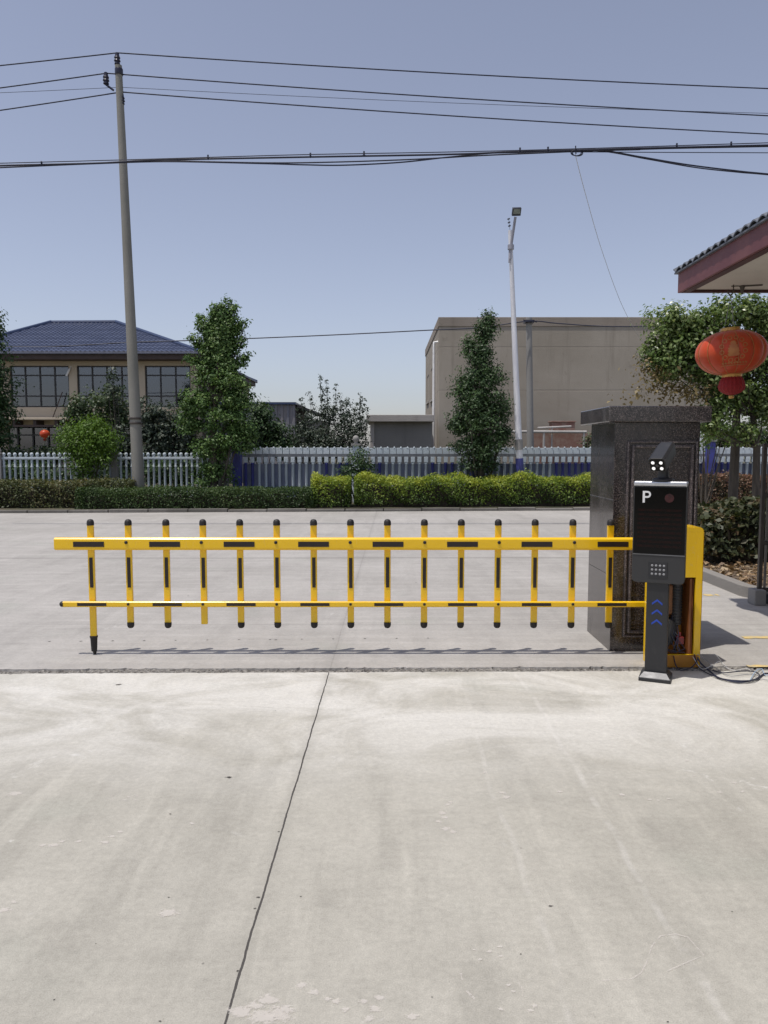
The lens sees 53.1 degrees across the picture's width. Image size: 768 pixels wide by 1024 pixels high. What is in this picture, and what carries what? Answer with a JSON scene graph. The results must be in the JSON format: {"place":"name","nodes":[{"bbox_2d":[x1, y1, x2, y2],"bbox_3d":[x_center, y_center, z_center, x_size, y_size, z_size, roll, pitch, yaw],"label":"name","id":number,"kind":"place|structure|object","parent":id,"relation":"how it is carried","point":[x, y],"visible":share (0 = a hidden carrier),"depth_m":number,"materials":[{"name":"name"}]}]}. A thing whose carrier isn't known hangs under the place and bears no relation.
{"place":"outdoors","nodes":[
{"label":"outdoors","id":0,"kind":"place"},
{"bbox_2d":[202,402,329,481],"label":"corrugated shed","id":1,"kind":"structure","parent":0,"point":[287,411],"depth_m":35.82,"materials":[{"name":"grey corrugated metal"},{"name":"blue painted metal"}]},
{"bbox_2d":[0,670,767,1023],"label":"forecourt","id":2,"kind":"structure","parent":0,"point":[330,794],"depth_m":3.10,"materials":[{"name":"concrete"}]},
{"bbox_2d":[0,760,744,1023],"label":"pale splashes","id":3,"kind":"object","parent":2,"relation":"on","point":[267,1016],"visible":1,"depth_m":2.23,"materials":[{"name":"grey"}]},
{"bbox_2d":[0,666,767,673],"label":"gate track","id":4,"kind":"structure","parent":2,"relation":"on","point":[733,668],"depth_m":5.62,"materials":[{"name":"grey concrete"}]},
{"bbox_2d":[48,638,732,1021],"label":"pavement pits","id":5,"kind":"object","parent":2,"relation":"on","point":[230,776],"visible":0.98,"depth_m":3.76,"materials":[{"name":"grey concrete"}]},
{"bbox_2d":[632,442,688,683],"bbox_3d":[1.904,0.345,5.325,0.346,1.651,0.269,2,5,24],"label":"parking kiosk","id":6,"kind":"object","parent":2,"relation":"on","point":[660,509],"visible":1,"depth_m":5.27,"materials":[{"name":"metal"}]},
{"bbox_2d":[673,656,698,670],"bbox_3d":[2.208,1.101,5.599,0.172,0.087,0.107,0,5,0],"label":"cable","id":7,"kind":"object","parent":2,"relation":"on","point":[687,668],"visible":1,"depth_m":5.59,"materials":[{"name":"black rubber"}]},
{"bbox_2d":[673,212,767,295],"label":"guard house","id":8,"kind":"structure","parent":2,"relation":"on","point":[736,261],"depth_m":6.64,"materials":[{"name":"paint"}]},
{"bbox_2d":[695,296,767,398],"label":"red lantern","id":9,"kind":"object","parent":8,"relation":"hanging from","point":[730,355],"visible":1,"depth_m":7.01,"materials":[{"name":"fabric"}]},
{"bbox_2d":[694,654,759,680],"bbox_3d":[2.417,1.110,5.434,0.439,0.096,0.292,2,5,25],"label":"cable","id":10,"kind":"object","parent":2,"relation":"on","point":[730,672],"visible":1,"depth_m":5.49,"materials":[{"name":"black rubber"}]},
{"bbox_2d":[693,657,761,674],"bbox_3d":[2.487,1.105,5.530,0.485,0.086,0.120,1,5,9],"label":"cable","id":11,"kind":"object","parent":2,"relation":"on","point":[724,666],"visible":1,"depth_m":5.55,"materials":[{"name":"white rubber"}]},
{"bbox_2d":[697,654,766,679],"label":"cable","id":12,"kind":"object","parent":2,"relation":"on","point":[729,675],"visible":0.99,"depth_m":5.45,"materials":[{"name":"grey rubber"}]},
{"bbox_2d":[697,657,767,682],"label":"cable","id":13,"kind":"object","parent":2,"relation":"on","point":[712,673],"visible":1,"depth_m":5.38,"materials":[{"name":"black rubber"}]},
{"bbox_2d":[0,510,767,671],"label":"driveway","id":14,"kind":"structure","parent":0,"point":[41,578],"depth_m":7.92,"materials":[{"name":"concrete"}]},
{"bbox_2d":[0,507,589,512],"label":"kerb","id":15,"kind":"structure","parent":14,"relation":"on","point":[290,510],"depth_m":19.79,"materials":[{"name":"concrete"}]},
{"bbox_2d":[54,519,703,666],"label":"barrier gate","id":16,"kind":"structure","parent":14,"relation":"on","point":[684,622],"depth_m":5.93,"materials":[{"name":"yellow metal"}]},
{"bbox_2d":[581,406,711,650],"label":"gate pillar","id":17,"kind":"structure","parent":14,"relation":"on","point":[626,441],"depth_m":6.03,"materials":[{"name":"stone"}]},
{"bbox_2d":[607,293,767,515],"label":"street tree","id":18,"kind":"object","parent":14,"relation":"on","point":[668,357],"visible":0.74,"depth_m":14.27,"materials":[{"name":"green plant"}]},
{"bbox_2d":[699,419,731,503],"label":"shrub","id":19,"kind":"object","parent":14,"relation":"on","point":[703,487],"visible":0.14,"depth_m":19.88,"materials":[{"name":"green plant"}]},
{"bbox_2d":[704,372,760,499],"bbox_3d":[6.809,-1.374,15.170,1.411,3.307,1.049,2,5,25],"label":"slim tree","id":20,"kind":"object","parent":14,"relation":"on","point":[733,484],"visible":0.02,"depth_m":15.12,"materials":[{"name":"brown plant"}]},
{"bbox_2d":[703,567,767,597],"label":"bed kerb","id":21,"kind":"structure","parent":14,"relation":"on","point":[729,584],"depth_m":8.78,"materials":[{"name":"concrete"}]},
{"bbox_2d":[703,594,767,666],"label":"lane marking","id":22,"kind":"object","parent":14,"relation":"on","point":[750,637],"visible":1,"depth_m":6.55,"materials":[{"name":"yellow paint"}]},
{"bbox_2d":[0,141,767,174],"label":"cable bundle","id":23,"kind":"object","parent":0,"point":[532,151],"visible":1,"depth_m":14.92,"materials":[{"name":"black rubber"}]},
{"bbox_2d":[575,154,643,342],"bbox_3d":[7.149,-6.733,23.276,0.428,1.768,18.012,2,5,24],"label":"drop wire","id":24,"kind":"object","parent":23,"relation":"attached to","point":[599,242],"visible":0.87,"depth_m":20.08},
{"bbox_2d":[0,458,767,509],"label":"verge","id":25,"kind":"structure","parent":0,"point":[352,505],"depth_m":20.32,"materials":[{"name":"green plant"}]},
{"bbox_2d":[0,307,34,464],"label":"broadleaf tree","id":26,"kind":"object","parent":25,"relation":"on","point":[6,408],"visible":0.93,"depth_m":23.42,"materials":[{"name":"green plant"}]},
{"bbox_2d":[5,460,58,485],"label":"shrub","id":27,"kind":"object","parent":25,"relation":"on","point":[23,471],"visible":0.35,"depth_m":22.65,"materials":[{"name":"green plant"}]},
{"bbox_2d":[0,443,75,472],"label":"shrub","id":28,"kind":"object","parent":25,"relation":"on","point":[43,449],"visible":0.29,"depth_m":24.28,"materials":[{"name":"green plant"}]},
{"bbox_2d":[0,474,135,509],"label":"clipped hedge","id":29,"kind":"object","parent":25,"relation":"on","point":[52,494],"visible":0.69,"depth_m":20.13,"materials":[{"name":"green plant"}]},
{"bbox_2d":[48,408,126,485],"bbox_3d":[-8.145,-1.526,21.307,1.972,2.708,1.714,1,5,16],"label":"shrub","id":30,"kind":"object","parent":25,"relation":"on","point":[81,438],"visible":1,"depth_m":21.08,"materials":[{"name":"green plant"}]},
{"bbox_2d":[44,378,130,477],"bbox_3d":[-9.499,-2.468,25.388,2.765,3.924,2.435,4,6,39],"label":"shrub","id":31,"kind":"object","parent":25,"relation":"on","point":[80,409],"visible":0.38,"depth_m":25.05,"materials":[{"name":"green plant"}]},
{"bbox_2d":[46,460,130,485],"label":"shrub","id":32,"kind":"object","parent":25,"relation":"on","point":[68,475],"visible":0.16,"depth_m":22.72,"materials":[{"name":"green plant"}]},
{"bbox_2d":[0,449,208,494],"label":"white balustrade","id":33,"kind":"object","parent":25,"relation":"on","point":[113,474],"visible":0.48,"depth_m":21.77,"materials":[{"name":"concrete"}]},
{"bbox_2d":[100,367,144,481],"bbox_3d":[-8.278,-2.465,24.111,1.627,4.120,1.197,0,5,0],"label":"shrub","id":34,"kind":"object","parent":25,"relation":"on","point":[109,389],"visible":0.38,"depth_m":23.97,"materials":[{"name":"green plant"}]},
{"bbox_2d":[103,52,144,496],"bbox_3d":[-6.910,-5.828,20.496,0.850,12.299,0.339,0,5,0],"label":"utility pole","id":35,"kind":"object","parent":25,"relation":"on","point":[135,423],"visible":0.97,"depth_m":20.41,"materials":[{"name":"concrete"}]},
{"bbox_2d":[0,52,767,88],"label":"overhead wire","id":36,"kind":"object","parent":35,"relation":"attached to","point":[381,69],"visible":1,"depth_m":20.37,"materials":[{"name":"black metal"}]},
{"bbox_2d":[0,91,767,134],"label":"overhead wire","id":37,"kind":"object","parent":35,"relation":"attached to","point":[382,111],"visible":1,"depth_m":20.46,"materials":[{"name":"black metal"}]},
{"bbox_2d":[0,73,767,115],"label":"overhead wire","id":38,"kind":"object","parent":35,"relation":"attached to","point":[383,93],"visible":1,"depth_m":20.43,"materials":[{"name":"black metal"}]},
{"bbox_2d":[0,87,767,113],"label":"overhead wire","id":39,"kind":"object","parent":35,"relation":"attached to","point":[364,99],"visible":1,"depth_m":20.42,"materials":[{"name":"black metal"}]},
{"bbox_2d":[0,320,257,482],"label":"villa","id":40,"kind":"object","parent":25,"relation":"on","point":[54,376],"visible":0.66,"depth_m":35.05,"materials":[{"name":"blue tile"}]},
{"bbox_2d":[10,366,69,406],"bbox_3d":[-15.659,-5.718,35.067,2.688,1.873,0.070,0,5,0],"label":"window","id":41,"kind":"structure","parent":40,"relation":"in","point":[49,382],"depth_m":35.06,"materials":[{"name":"grey glass"}]},
{"bbox_2d":[40,429,49,440],"bbox_3d":[-14.752,-3.338,33.440,0.420,0.497,0.420,0,5,0],"label":"red lantern","id":42,"kind":"object","parent":40,"relation":"hanging from","point":[44,434],"visible":0.91,"depth_m":33.31,"materials":[{"name":"fabric"}]},
{"bbox_2d":[77,366,128,406],"bbox_3d":[-12.607,-5.718,35.067,2.689,1.873,0.070,0,5,0],"label":"window","id":43,"kind":"structure","parent":40,"relation":"in","point":[92,376],"depth_m":35.04,"materials":[{"name":"grey glass"}]},
{"bbox_2d":[145,366,190,406],"bbox_3d":[-9.828,-5.718,35.067,2.071,1.873,0.070,0,5,0],"label":"window","id":44,"kind":"structure","parent":40,"relation":"in","point":[161,381],"depth_m":35.05,"materials":[{"name":"grey glass"}]},
{"bbox_2d":[125,395,201,493],"bbox_3d":[-6.943,-2.116,24.421,2.451,3.382,1.990,0,5,0],"label":"shrub","id":45,"kind":"object","parent":25,"relation":"on","point":[161,438],"visible":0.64,"depth_m":24.11,"materials":[{"name":"green plant"}]},
{"bbox_2d":[128,447,206,495],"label":"shrub","id":46,"kind":"object","parent":25,"relation":"on","point":[173,473],"visible":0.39,"depth_m":22.68,"materials":[{"name":"green plant"}]},
{"bbox_2d":[74,481,315,509],"bbox_3d":[-4.885,-0.407,20.197,6.158,0.788,0.898,0,5,-3],"label":"clipped hedge","id":47,"kind":"object","parent":25,"relation":"on","point":[258,497],"visible":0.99,"depth_m":19.96,"materials":[{"name":"green plant"}]},
{"bbox_2d":[171,293,263,496],"bbox_3d":[-4.597,-3.050,21.101,2.564,5.761,1.734,0,5,0],"label":"broadleaf tree","id":48,"kind":"object","parent":25,"relation":"on","point":[218,364],"visible":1,"depth_m":20.88,"materials":[{"name":"green plant"}]},
{"bbox_2d":[217,446,229,493],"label":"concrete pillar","id":49,"kind":"structure","parent":25,"relation":"on","point":[227,480],"depth_m":21.74,"materials":[{"name":"grey concrete"}]},
{"bbox_2d":[240,396,296,463],"bbox_3d":[-3.713,-1.978,23.881,2.072,3.192,1.343,0,5,0],"label":"shrub","id":50,"kind":"object","parent":25,"relation":"on","point":[260,417],"visible":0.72,"depth_m":23.74,"materials":[{"name":"green plant"}]},
{"bbox_2d":[285,375,374,463],"bbox_3d":[-1.908,-2.517,25.348,3.197,4.037,2.122,0,5,0],"label":"shrub","id":51,"kind":"object","parent":25,"relation":"on","point":[313,436],"visible":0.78,"depth_m":25.25,"materials":[{"name":"green plant"}]},
{"bbox_2d":[310,471,351,507],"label":"clipped hedge","id":52,"kind":"object","parent":25,"relation":"on","point":[328,492],"visible":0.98,"depth_m":20.26,"materials":[{"name":"green plant"}]},
{"bbox_2d":[336,444,378,504],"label":"shrub","id":53,"kind":"object","parent":25,"relation":"on","point":[358,461],"visible":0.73,"depth_m":21.19,"materials":[{"name":"green plant"}]},
{"bbox_2d":[353,468,590,506],"bbox_3d":[2.559,-0.681,20.861,6.814,1.042,1.229,0,5,-4],"label":"clipped hedge","id":54,"kind":"object","parent":25,"relation":"on","point":[417,491],"visible":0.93,"depth_m":20.52,"materials":[{"name":"green plant"}]},
{"bbox_2d":[443,307,515,484],"bbox_3d":[2.646,-2.896,21.151,2.088,5.434,1.945,0,5,0],"label":"conical tree","id":55,"kind":"object","parent":25,"relation":"on","point":[478,443],"visible":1,"depth_m":21.00,"materials":[{"name":"green plant"}]},
{"bbox_2d":[232,435,767,502],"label":"painted fence","id":56,"kind":"object","parent":25,"relation":"on","point":[279,474],"visible":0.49,"depth_m":22.31,"materials":[{"name":"concrete"}]},
{"bbox_2d":[507,207,523,483],"bbox_3d":[3.613,-4.132,20.841,0.596,7.937,0.508,0,5,0],"label":"street lamp","id":57,"kind":"object","parent":25,"relation":"on","point":[516,211],"visible":0.86,"depth_m":20.92,"materials":[{"name":"white metal"}]},
{"bbox_2d":[523,317,536,463],"bbox_3d":[4.514,-3.223,24.008,0.471,5.607,0.340,0,5,0],"label":"service pole","id":58,"kind":"object","parent":25,"relation":"on","point":[529,400],"visible":0.73,"depth_m":23.89,"materials":[{"name":"concrete"}]},
{"bbox_2d":[2,321,652,346],"bbox_3d":[-1.405,-6.237,25.339,29.037,1.792,6.058,-1,5,-13],"label":"service wire","id":59,"kind":"object","parent":58,"relation":"attached to","point":[331,334],"visible":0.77,"depth_m":24.27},
{"bbox_2d":[494,425,586,462],"bbox_3d":[6.051,-2.122,29.869,3.560,2.477,0.194,0,5,0],"label":"pale pipe","id":60,"kind":"object","parent":25,"relation":"on","point":[551,431],"visible":0.45,"depth_m":29.73,"materials":[{"name":"white metal"}]},
{"bbox_2d":[577,432,590,463],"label":"shrub","id":61,"kind":"object","parent":25,"relation":"on","point":[586,438],"visible":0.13,"depth_m":26.38,"materials":[{"name":"green plant"}]},
{"bbox_2d":[699,431,703,462],"bbox_3d":[9.663,-1.457,23.509,0.280,2.160,0.300,0,5,0],"label":"white post","id":62,"kind":"object","parent":25,"relation":"on","point":[701,446],"depth_m":23.31,"materials":[{"name":"paint"}]},
{"bbox_2d":[698,470,766,505],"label":"clipped hedge","id":63,"kind":"object","parent":25,"relation":"on","point":[720,489],"visible":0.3,"depth_m":20.86,"materials":[{"name":"red plant"}]},
{"bbox_2d":[707,417,767,462],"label":"shrub","id":64,"kind":"object","parent":25,"relation":"on","point":[763,435],"visible":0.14,"depth_m":24.19,"materials":[{"name":"green plant"}]},
{"bbox_2d":[0,0,767,451],"label":"sky","id":65,"kind":"structure","parent":0,"point":[302,250],"materials":[{"name":"blue"}]},
{"bbox_2d":[366,415,433,463],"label":"flat shed","id":66,"kind":"structure","parent":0,"point":[402,431],"depth_m":29.15,"materials":[{"name":"grey metal"}]},
{"bbox_2d":[102,457,750,511],"bbox_3d":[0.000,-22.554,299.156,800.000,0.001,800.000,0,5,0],"label":"ground","id":67,"kind":"structure","parent":0,"point":[407,508],"depth_m":22.53,"materials":[{"name":"grey concrete"}]},
{"bbox_2d":[534,433,590,463],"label":"brick wall","id":68,"kind":"structure","parent":0,"point":[565,440],"depth_m":30.07,"materials":[{"name":"red brick"}]},
{"bbox_2d":[548,421,575,430],"bbox_3d":[7.107,-2.290,30.816,0.979,2.680,0.680,0,5,0],"label":"brick stack","id":69,"kind":"object","parent":68,"relation":"on","point":[562,423],"visible":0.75,"depth_m":30.42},
{"bbox_2d":[425,317,723,463],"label":"rendered building","id":70,"kind":"structure","parent":0,"point":[576,372],"depth_m":31.64,"materials":[{"name":"beige paint"}]},
{"bbox_2d":[703,558,767,586],"bbox_3d":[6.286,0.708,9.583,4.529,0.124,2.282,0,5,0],"label":"leaf litter","id":71,"kind":"object","parent":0,"point":[732,569],"visible":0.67,"depth_m":9.54,"materials":[{"name":"brown plant"}]},
{"bbox_2d":[697,491,767,562],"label":"shrub border","id":72,"kind":"object","parent":71,"relation":"on","point":[730,526],"visible":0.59,"depth_m":10.13,"materials":[{"name":"green plant"}]},
{"bbox_2d":[748,444,767,605],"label":"gate","id":73,"kind":"structure","parent":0,"point":[758,596],"depth_m":7.92,"materials":[{"name":"brown metal"}]}
]}

